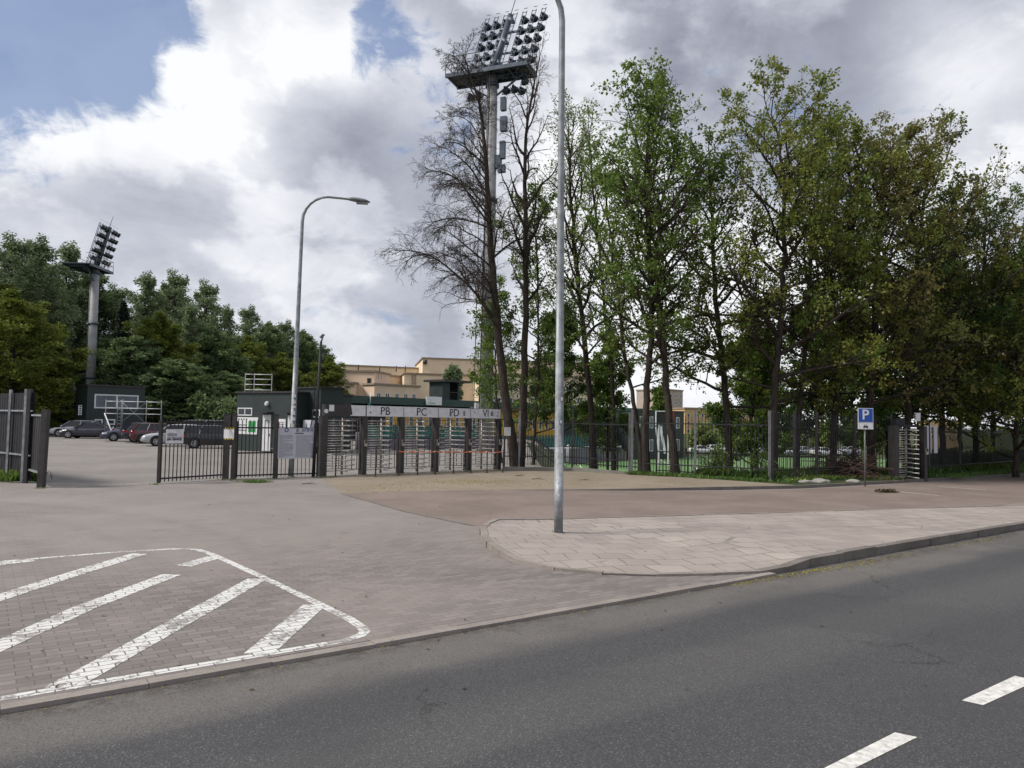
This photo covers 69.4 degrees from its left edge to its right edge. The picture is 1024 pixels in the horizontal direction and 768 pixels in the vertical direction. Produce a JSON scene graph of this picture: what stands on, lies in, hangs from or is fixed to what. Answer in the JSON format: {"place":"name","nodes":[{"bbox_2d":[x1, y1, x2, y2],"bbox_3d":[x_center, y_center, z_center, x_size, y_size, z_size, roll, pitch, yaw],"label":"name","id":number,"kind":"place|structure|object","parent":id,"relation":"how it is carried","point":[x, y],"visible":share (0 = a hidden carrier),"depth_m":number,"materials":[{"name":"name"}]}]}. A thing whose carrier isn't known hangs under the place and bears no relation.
{"place":"outdoors","nodes":[
{"label":"outdoors","id":0,"kind":"place"},
{"bbox_2d":[17,435,541,485],"bbox_3d":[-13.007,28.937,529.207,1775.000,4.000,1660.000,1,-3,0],"label":"car park","id":1,"kind":"structure","parent":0,"point":[73,461],"depth_m":34.61,"materials":[{"name":"grey asphalt"}]},
{"bbox_2d":[58,422,119,438],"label":"parked car","id":2,"kind":"object","parent":1,"relation":"on","point":[90,429],"visible":0.67,"depth_m":63.12,"materials":[{"name":"blue paint"}]},
{"bbox_2d":[74,384,146,436],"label":"office block","id":3,"kind":"structure","parent":1,"relation":"on","point":[90,402],"depth_m":70.53,"materials":[{"name":"grey paint"}]},
{"bbox_2d":[94,394,138,408],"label":"window","id":4,"kind":"structure","parent":3,"relation":"in","point":[100,399],"depth_m":70.58,"materials":[{"name":"grey glass"}]},
{"bbox_2d":[88,335,170,396],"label":"broadleaf tree","id":5,"kind":"object","parent":1,"relation":"on","point":[126,360],"visible":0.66,"depth_m":82.80,"materials":[{"name":"green plant"}]},
{"bbox_2d":[141,357,230,423],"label":"broadleaf tree","id":6,"kind":"object","parent":1,"relation":"on","point":[191,376],"visible":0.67,"depth_m":82.19,"materials":[{"name":"green plant"}]},
{"bbox_2d":[182,384,226,419],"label":"shrub","id":7,"kind":"object","parent":1,"relation":"on","point":[200,401],"visible":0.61,"depth_m":81.05,"materials":[{"name":"green plant"}]},
{"bbox_2d":[182,425,231,448],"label":"parked car","id":8,"kind":"object","parent":1,"relation":"on","point":[202,435],"visible":0.32,"depth_m":48.54,"materials":[{"name":"black paint"}]},
{"bbox_2d":[198,394,236,427],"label":"shrub","id":9,"kind":"object","parent":1,"relation":"on","point":[228,405],"visible":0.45,"depth_m":80.05,"materials":[{"name":"green plant"}]},
{"bbox_2d":[235,391,353,451],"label":"ticket office","id":10,"kind":"structure","parent":1,"relation":"on","point":[255,406],"depth_m":45.81,"materials":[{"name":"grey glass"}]},
{"bbox_2d":[297,386,344,453],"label":"service building","id":11,"kind":"structure","parent":1,"relation":"on","point":[332,395],"depth_m":45.08,"materials":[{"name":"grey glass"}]},
{"bbox_2d":[287,196,369,476],"bbox_3d":[-6.764,-1.776,27.357,2.732,10.494,0.340,1,-3,-7],"label":"street lamp","id":12,"kind":"object","parent":1,"relation":"on","point":[360,201],"visible":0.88,"depth_m":27.22,"materials":[{"name":"grey metal"}]},
{"bbox_2d":[445,0,547,452],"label":"floodlight mast","id":13,"kind":"object","parent":1,"relation":"on","point":[507,72],"visible":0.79,"depth_m":50.63,"materials":[{"name":"metal"}]},
{"bbox_2d":[467,272,534,462],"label":"maple tree","id":14,"kind":"object","parent":1,"relation":"on","point":[477,379],"visible":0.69,"depth_m":37.89,"materials":[{"name":"green plant"}]},
{"bbox_2d":[355,425,493,449],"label":"seat terrace","id":15,"kind":"structure","parent":0,"point":[394,436],"depth_m":52.97,"materials":[{"name":"teal plastic"}]},
{"bbox_2d":[0,529,1023,767],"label":"road","id":16,"kind":"structure","parent":0,"point":[772,673],"depth_m":6.06,"materials":[{"name":"grey asphalt"}]},
{"bbox_2d":[0,572,775,714],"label":"kerb","id":17,"kind":"structure","parent":16,"relation":"on","point":[46,701],"depth_m":6.91,"materials":[{"name":"concrete"}]},
{"bbox_2d":[825,732,915,767],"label":"road marking","id":18,"kind":"object","parent":16,"relation":"on","point":[875,750],"visible":1,"depth_m":5.08,"materials":[{"name":"paint"}]},
{"bbox_2d":[756,521,1023,573],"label":"road kerb","id":19,"kind":"structure","parent":16,"relation":"on","point":[838,556],"depth_m":13.07,"materials":[{"name":"concrete"}]},
{"bbox_2d":[963,676,1023,704],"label":"road marking","id":20,"kind":"object","parent":16,"relation":"on","point":[1000,689],"visible":1,"depth_m":6.28,"materials":[{"name":"paint"}]},
{"bbox_2d":[0,468,1023,703],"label":"forecourt","id":21,"kind":"structure","parent":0,"point":[404,572],"depth_m":10.43,"materials":[{"name":"brick"}]},
{"bbox_2d":[0,389,35,482],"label":"solid fence","id":22,"kind":"object","parent":21,"relation":"on","point":[17,410],"visible":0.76,"depth_m":23.68,"materials":[{"name":"black metal"}]},
{"bbox_2d":[28,410,50,487],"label":"swing gate","id":23,"kind":"structure","parent":21,"relation":"on","point":[41,430],"depth_m":21.65,"materials":[{"name":"black metal"}]},
{"bbox_2d":[0,553,145,600],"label":"painted stripe","id":24,"kind":"object","parent":21,"relation":"on","point":[37,585],"visible":1,"depth_m":9.86,"materials":[{"name":"white paint"}]},
{"bbox_2d":[0,574,178,651],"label":"painted stripe","id":25,"kind":"object","parent":21,"relation":"on","point":[21,635],"visible":1,"depth_m":8.12,"materials":[{"name":"white paint"}]},
{"bbox_2d":[45,578,265,688],"bbox_3d":[-3.521,2.528,7.945,0.273,0.001,4.098,1,-3,2],"label":"painted stripe","id":26,"kind":"object","parent":21,"relation":"on","point":[81,676],"visible":1,"depth_m":7.18,"materials":[{"name":"white paint"}]},
{"bbox_2d":[0,548,369,700],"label":"painted outline","id":27,"kind":"object","parent":21,"relation":"on","point":[363,629],"visible":1,"depth_m":7.21,"materials":[{"name":"white paint"}]},
{"bbox_2d":[156,419,224,482],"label":"bar gate","id":28,"kind":"structure","parent":21,"relation":"on","point":[159,454],"depth_m":24.23,"materials":[{"name":"black metal"}]},
{"bbox_2d":[230,414,237,479],"bbox_3d":[-9.582,2.202,25.483,0.150,2.364,0.150,1,-3,0],"label":"gate post","id":29,"kind":"object","parent":21,"relation":"on","point":[233,449],"visible":0.82,"depth_m":25.43,"materials":[{"name":"black metal"}]},
{"bbox_2d":[235,420,273,478],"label":"bar gate","id":30,"kind":"structure","parent":29,"relation":"attached to","point":[256,452],"depth_m":25.97,"materials":[{"name":"black metal"}]},
{"bbox_2d":[244,605,325,653],"bbox_3d":[-2.327,2.539,7.744,0.270,0.001,1.822,1,-3,1],"label":"painted stripe","id":31,"kind":"object","parent":21,"relation":"on","point":[275,639],"visible":1,"depth_m":7.59,"materials":[{"name":"white paint"}]},
{"bbox_2d":[277,422,318,477],"bbox_3d":[-7.786,2.470,26.900,1.564,2.130,0.070,3,-4,-37],"label":"railing fence","id":32,"kind":"object","parent":21,"relation":"on","point":[297,473],"visible":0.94,"depth_m":26.94,"materials":[{"name":"black metal"}]},
{"bbox_2d":[278,428,313,458],"bbox_3d":[-7.798,2.153,26.832,1.444,1.102,0.024,3,-4,-37],"label":"notice panel","id":33,"kind":"object","parent":32,"relation":"attached to","point":[295,443],"visible":1,"depth_m":26.80,"materials":[{"name":"grey"}]},
{"bbox_2d":[318,404,367,476],"bbox_3d":[-6.394,2.134,28.074,1.429,2.675,1.736,0,-3,13],"label":"turnstile","id":34,"kind":"object","parent":21,"relation":"on","point":[342,410],"visible":0.99,"depth_m":28.09,"materials":[{"name":"silver metal"}]},
{"bbox_2d":[366,406,404,472],"bbox_3d":[-5.072,2.217,29.294,1.585,2.675,1.532,1,-3,0],"label":"turnstile","id":35,"kind":"object","parent":21,"relation":"on","point":[384,411],"visible":0.99,"depth_m":29.44,"materials":[{"name":"silver metal"}]},
{"bbox_2d":[403,407,439,471],"bbox_3d":[-3.791,2.294,30.407,1.585,2.675,1.532,1,-3,0],"label":"turnstile","id":36,"kind":"object","parent":21,"relation":"on","point":[427,412],"visible":0.96,"depth_m":30.60,"materials":[{"name":"silver metal"}]},
{"bbox_2d":[438,408,471,470],"bbox_3d":[-2.511,2.371,31.520,1.585,2.675,1.532,1,-3,0],"label":"turnstile","id":37,"kind":"object","parent":21,"relation":"on","point":[464,413],"visible":0.94,"depth_m":31.65,"materials":[{"name":"silver metal"}]},
{"bbox_2d":[470,409,501,469],"bbox_3d":[-1.230,2.448,32.633,1.585,2.675,1.532,1,-3,0],"label":"turnstile","id":38,"kind":"object","parent":21,"relation":"on","point":[495,414],"visible":0.94,"depth_m":32.72,"materials":[{"name":"silver metal"}]},
{"bbox_2d":[480,519,761,576],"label":"island kerb","id":39,"kind":"structure","parent":21,"relation":"on","point":[485,538],"depth_m":10.91,"materials":[{"name":"concrete"}]},
{"bbox_2d":[480,505,1023,574],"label":"traffic island","id":40,"kind":"structure","parent":21,"relation":"on","point":[704,543],"depth_m":14.06,"materials":[{"name":"concrete"}]},
{"bbox_2d":[554,0,564,532],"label":"street lamp","id":41,"kind":"object","parent":40,"relation":"on","point":[559,450],"visible":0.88,"depth_m":14.41,"materials":[{"name":"grey metal"}]},
{"bbox_2d":[499,505,1019,519],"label":"island back kerb","id":42,"kind":"structure","parent":40,"relation":"on","point":[738,513],"depth_m":17.68,"materials":[{"name":"concrete"}]},
{"bbox_2d":[513,473,1023,490],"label":"footpath kerb","id":43,"kind":"structure","parent":21,"relation":"on","point":[793,486],"depth_m":25.63,"materials":[{"name":"concrete"}]},
{"bbox_2d":[888,413,937,481],"bbox_3d":[16.234,2.583,30.351,2.479,2.790,1.334,3,-4,-39],"label":"turnstile","id":44,"kind":"object","parent":21,"relation":"on","point":[922,439],"visible":0.96,"depth_m":30.10,"materials":[{"name":"silver metal"}]},
{"bbox_2d":[0,0,1023,483],"label":"sky","id":45,"kind":"structure","parent":0,"point":[206,131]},
{"bbox_2d":[18,429,1021,679],"bbox_3d":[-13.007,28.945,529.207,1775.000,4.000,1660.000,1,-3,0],"label":"ground","id":46,"kind":"structure","parent":0,"point":[542,449],"depth_m":125.19,"materials":[{"name":"green plant"}]},
{"bbox_2d":[0,230,48,315],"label":"birch tree","id":47,"kind":"object","parent":46,"relation":"on","point":[16,267],"visible":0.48,"depth_m":84.72,"materials":[{"name":"green plant"}]},
{"bbox_2d":[0,287,72,428],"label":"broadleaf tree","id":48,"kind":"object","parent":46,"relation":"on","point":[32,365],"visible":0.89,"depth_m":67.73,"materials":[{"name":"green plant"}]},
{"bbox_2d":[1,320,91,419],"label":"broadleaf tree","id":49,"kind":"object","parent":46,"relation":"on","point":[68,365],"visible":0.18,"depth_m":73.92,"materials":[{"name":"green plant"}]},
{"bbox_2d":[16,232,83,368],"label":"birch tree","id":50,"kind":"object","parent":46,"relation":"on","point":[42,254],"visible":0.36,"depth_m":88.36,"materials":[{"name":"green plant"}]},
{"bbox_2d":[49,240,104,374],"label":"birch tree","id":51,"kind":"object","parent":46,"relation":"on","point":[71,253],"visible":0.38,"depth_m":102.44,"materials":[{"name":"green plant"}]},
{"bbox_2d":[62,218,121,384],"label":"floodlight mast","id":52,"kind":"object","parent":46,"relation":"on","point":[95,270],"visible":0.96,"depth_m":84.15,"materials":[{"name":"metal"}]},
{"bbox_2d":[58,274,131,384],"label":"broadleaf tree","id":53,"kind":"object","parent":46,"relation":"on","point":[106,297],"visible":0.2,"depth_m":106.67,"materials":[{"name":"green plant"}]},
{"bbox_2d":[110,270,170,358],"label":"birch tree","id":54,"kind":"object","parent":46,"relation":"on","point":[148,283],"visible":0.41,"depth_m":104.06,"materials":[{"name":"green plant"}]},
{"bbox_2d":[108,311,202,390],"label":"broadleaf tree","id":55,"kind":"object","parent":46,"relation":"on","point":[164,333],"visible":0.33,"depth_m":87.55,"materials":[{"name":"green plant"}]},
{"bbox_2d":[133,267,201,361],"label":"birch tree","id":56,"kind":"object","parent":46,"relation":"on","point":[177,284],"visible":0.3,"depth_m":108.12,"materials":[{"name":"green plant"}]},
{"bbox_2d":[166,301,211,394],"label":"birch tree","id":57,"kind":"object","parent":46,"relation":"on","point":[190,312],"visible":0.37,"depth_m":98.03,"materials":[{"name":"green plant"}]},
{"bbox_2d":[188,278,230,363],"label":"birch tree","id":58,"kind":"object","parent":46,"relation":"on","point":[204,294],"visible":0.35,"depth_m":118.24,"materials":[{"name":"green plant"}]},
{"bbox_2d":[184,324,254,389],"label":"broadleaf tree","id":59,"kind":"object","parent":46,"relation":"on","point":[221,347],"visible":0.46,"depth_m":98.76,"materials":[{"name":"green plant"}]},
{"bbox_2d":[202,371,262,402],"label":"broadleaf tree","id":60,"kind":"object","parent":46,"relation":"on","point":[236,383],"visible":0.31,"depth_m":90.93,"materials":[{"name":"green plant"}]},
{"bbox_2d":[212,334,274,390],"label":"broadleaf tree","id":61,"kind":"object","parent":46,"relation":"on","point":[247,346],"visible":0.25,"depth_m":107.21,"materials":[{"name":"green plant"}]},
{"bbox_2d":[234,304,264,347],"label":"birch tree","id":62,"kind":"object","parent":46,"relation":"on","point":[250,318],"visible":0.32,"depth_m":137.93,"materials":[{"name":"green plant"}]},
{"bbox_2d":[251,320,293,390],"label":"broadleaf tree","id":63,"kind":"object","parent":46,"relation":"on","point":[272,336],"visible":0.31,"depth_m":134.08,"materials":[{"name":"green plant"}]},
{"bbox_2d":[246,351,308,390],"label":"broadleaf tree","id":64,"kind":"object","parent":46,"relation":"on","point":[281,366],"visible":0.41,"depth_m":111.06,"materials":[{"name":"green plant"}]},
{"bbox_2d":[287,329,326,386],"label":"broadleaf tree","id":65,"kind":"object","parent":46,"relation":"on","point":[308,353],"visible":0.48,"depth_m":138.94,"materials":[{"name":"green plant"}]},
{"bbox_2d":[301,357,352,393],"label":"broadleaf tree","id":66,"kind":"object","parent":46,"relation":"on","point":[328,374],"visible":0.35,"depth_m":128.97,"materials":[{"name":"green plant"}]},
{"bbox_2d":[329,357,595,404],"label":"institute building","id":67,"kind":"structure","parent":46,"relation":"on","point":[389,381],"depth_m":153.26,"materials":[{"name":"beige paint"}]},
{"bbox_2d":[373,22,593,466],"bbox_3d":[-1.228,-6.317,33.473,9.513,21.053,9.737,0,-3,12],"label":"bare linden","id":68,"kind":"object","parent":46,"relation":"on","point":[468,184],"visible":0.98,"depth_m":33.84,"materials":[{"name":"brown plant"}]},
{"bbox_2d":[351,395,642,462],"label":"stadium stand","id":69,"kind":"object","parent":46,"relation":"on","point":[547,438],"visible":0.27,"depth_m":85.16,"materials":[{"name":"grey concrete"}]},
{"bbox_2d":[423,379,471,399],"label":"commentary box","id":70,"kind":"object","parent":69,"relation":"on","point":[446,389],"visible":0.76,"depth_m":84.93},
{"bbox_2d":[497,14,570,466],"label":"bare linden","id":71,"kind":"object","parent":46,"relation":"on","point":[524,252],"visible":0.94,"depth_m":34.84,"materials":[{"name":"brown plant"}]},
{"bbox_2d":[461,180,617,464],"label":"maple tree","id":72,"kind":"object","parent":46,"relation":"on","point":[537,383],"visible":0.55,"depth_m":37.52,"materials":[{"name":"green plant"}]},
{"bbox_2d":[527,306,603,431],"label":"young maple","id":73,"kind":"object","parent":46,"relation":"on","point":[542,414],"visible":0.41,"depth_m":40.85,"materials":[{"name":"green plant"}]},
{"bbox_2d":[534,88,644,468],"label":"maple tree","id":74,"kind":"object","parent":46,"relation":"on","point":[569,187],"visible":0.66,"depth_m":36.10,"materials":[{"name":"green plant"}]},
{"bbox_2d":[564,98,643,470],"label":"maple tree","id":75,"kind":"object","parent":46,"relation":"on","point":[611,363],"visible":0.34,"depth_m":37.61,"materials":[{"name":"green plant"}]},
{"bbox_2d":[573,336,640,469],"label":"young maple","id":76,"kind":"object","parent":46,"relation":"on","point":[600,383],"visible":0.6,"depth_m":42.81,"materials":[{"name":"green plant"}]},
{"bbox_2d":[564,148,695,470],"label":"maple tree","id":77,"kind":"object","parent":46,"relation":"on","point":[611,346],"visible":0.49,"depth_m":32.08,"materials":[{"name":"green plant"}]},
{"bbox_2d":[603,409,684,459],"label":"clubhouse","id":78,"kind":"structure","parent":46,"relation":"on","point":[679,433],"depth_m":106.92,"materials":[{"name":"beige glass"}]},
{"bbox_2d":[583,47,742,471],"bbox_3d":[6.240,-4.938,31.884,7.162,18.404,8.841,1,-3,0],"label":"maple tree","id":79,"kind":"object","parent":46,"relation":"on","point":[657,99],"visible":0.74,"depth_m":30.81,"materials":[{"name":"green plant"}]},
{"bbox_2d":[569,113,769,472],"bbox_3d":[6.329,-3.611,30.888,8.815,15.659,6.204,3,-4,-39],"label":"maple tree","id":80,"kind":"object","parent":46,"relation":"on","point":[680,157],"visible":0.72,"depth_m":30.29,"materials":[{"name":"green plant"}]},
{"bbox_2d":[631,410,770,481],"bbox_3d":[7.231,2.457,28.845,5.544,2.870,0.132,-1,-3,31],"label":"railing fence","id":81,"kind":"object","parent":46,"relation":"on","point":[695,423],"visible":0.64,"depth_m":28.75,"materials":[{"name":"black metal"}]},
{"bbox_2d":[625,125,834,469],"bbox_3d":[9.667,-3.506,33.038,9.343,16.071,8.133,1,-3,0],"label":"maple tree","id":82,"kind":"object","parent":46,"relation":"on","point":[724,386],"visible":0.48,"depth_m":32.28,"materials":[{"name":"green plant"}]},
{"bbox_2d":[697,306,791,470],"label":"young maple","id":83,"kind":"object","parent":46,"relation":"on","point":[716,409],"visible":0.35,"depth_m":42.26,"materials":[{"name":"green plant"}]},
{"bbox_2d":[713,359,791,464],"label":"young maple","id":84,"kind":"object","parent":46,"relation":"on","point":[744,401],"visible":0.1,"depth_m":45.44,"materials":[{"name":"green plant"}]},
{"bbox_2d":[700,119,895,466],"bbox_3d":[12.911,-3.589,32.262,6.677,16.039,7.365,4,-4,-45],"label":"maple tree","id":85,"kind":"object","parent":46,"relation":"on","point":[800,323],"visible":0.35,"depth_m":31.63,"materials":[{"name":"green plant"}]},
{"bbox_2d":[681,54,917,468],"bbox_3d":[11.676,-4.886,31.390,9.608,18.462,9.759,1,-3,0],"label":"maple tree","id":86,"kind":"object","parent":46,"relation":"on","point":[811,150],"visible":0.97,"depth_m":30.34,"materials":[{"name":"green plant"}]},
{"bbox_2d":[767,299,864,464],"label":"young maple","id":87,"kind":"object","parent":46,"relation":"on","point":[808,399],"visible":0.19,"depth_m":39.55,"materials":[{"name":"green plant"}]},
{"bbox_2d":[802,436,908,483],"bbox_3d":[13.788,3.688,30.277,4.621,3.109,4.358,1,-3,0],"label":"brush pile","id":88,"kind":"object","parent":46,"relation":"on","point":[851,468],"visible":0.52,"depth_m":29.83,"materials":[{"name":"plant"}]},
{"bbox_2d":[738,103,984,461],"bbox_3d":[14.879,-4.181,33.159,8.921,17.401,9.344,2,-3,-12],"label":"maple tree","id":89,"kind":"object","parent":46,"relation":"on","point":[856,134],"visible":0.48,"depth_m":31.67,"materials":[{"name":"green plant"}]},
{"bbox_2d":[776,110,1005,465],"bbox_3d":[16.151,-4.068,32.478,8.184,17.075,8.718,3,-3,-30],"label":"maple tree","id":90,"kind":"object","parent":46,"relation":"on","point":[912,129],"visible":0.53,"depth_m":31.75,"materials":[{"name":"green plant"}]},
{"bbox_2d":[844,274,946,467],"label":"young maple","id":91,"kind":"object","parent":46,"relation":"on","point":[894,412],"visible":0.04,"depth_m":40.30,"materials":[{"name":"green plant"}]},
{"bbox_2d":[798,104,1023,471],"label":"maple tree","id":92,"kind":"object","parent":46,"relation":"on","point":[945,137],"visible":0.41,"depth_m":32.92,"materials":[{"name":"green plant"}]},
{"bbox_2d":[840,171,1023,467],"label":"maple tree","id":93,"kind":"object","parent":46,"relation":"on","point":[944,194],"visible":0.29,"depth_m":34.19,"materials":[{"name":"green plant"}]},
{"bbox_2d":[880,245,1023,476],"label":"maple tree","id":94,"kind":"object","parent":46,"relation":"on","point":[978,417],"visible":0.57,"depth_m":33.71,"materials":[{"name":"green plant"}]},
{"bbox_2d":[886,172,1023,464],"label":"maple tree","id":95,"kind":"object","parent":46,"relation":"on","point":[974,458],"visible":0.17,"depth_m":36.20,"materials":[{"name":"green plant"}]},
{"bbox_2d":[940,218,1023,452],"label":"maple tree","id":96,"kind":"object","parent":46,"relation":"on","point":[1007,297],"visible":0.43,"depth_m":33.87,"materials":[{"name":"green plant"}]},
{"bbox_2d":[322,470,786,493],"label":"footpath","id":97,"kind":"structure","parent":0,"point":[613,481],"depth_m":26.34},
{"bbox_2d":[504,467,629,474],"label":"curb","id":98,"kind":"structure","parent":97,"relation":"on","point":[577,469],"depth_m":31.88,"materials":[{"name":"concrete"}]},
{"bbox_2d":[503,411,630,471],"bbox_3d":[2.475,2.584,32.107,5.669,2.770,1.263,0,-3,21],"label":"railing fence","id":99,"kind":"object","parent":98,"relation":"on","point":[591,458],"visible":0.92,"depth_m":32.51,"materials":[{"name":"black metal"}]},
{"bbox_2d":[347,477,1023,525],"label":"parking lane","id":100,"kind":"structure","parent":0,"point":[476,507],"depth_m":21.09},
{"bbox_2d":[564,456,902,472],"bbox_3d":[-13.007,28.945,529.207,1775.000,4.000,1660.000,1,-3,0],"label":"football pitch","id":101,"kind":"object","parent":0,"point":[681,461],"visible":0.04,"depth_m":95.06,"materials":[{"name":"green plant"}]},
{"bbox_2d":[624,464,1023,484],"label":"verge","id":102,"kind":"structure","parent":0,"point":[843,480],"depth_m":28.14,"materials":[{"name":"green plant"}]},
{"bbox_2d":[771,410,892,481],"bbox_3d":[12.494,2.554,29.247,6.773,2.900,0.763,2,-3,-27],"label":"railing fence","id":103,"kind":"object","parent":102,"relation":"on","point":[794,427],"visible":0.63,"depth_m":29.32,"materials":[{"name":"black metal"}]},
{"bbox_2d":[692,460,1023,480],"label":"weeds","id":104,"kind":"object","parent":102,"relation":"on","point":[932,471],"visible":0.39,"depth_m":29.98,"materials":[{"name":"green plant"}]},
{"bbox_2d":[927,423,1023,468],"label":"railing fence","id":105,"kind":"object","parent":102,"relation":"on","point":[958,442],"visible":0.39,"depth_m":35.17,"materials":[{"name":"black metal"}]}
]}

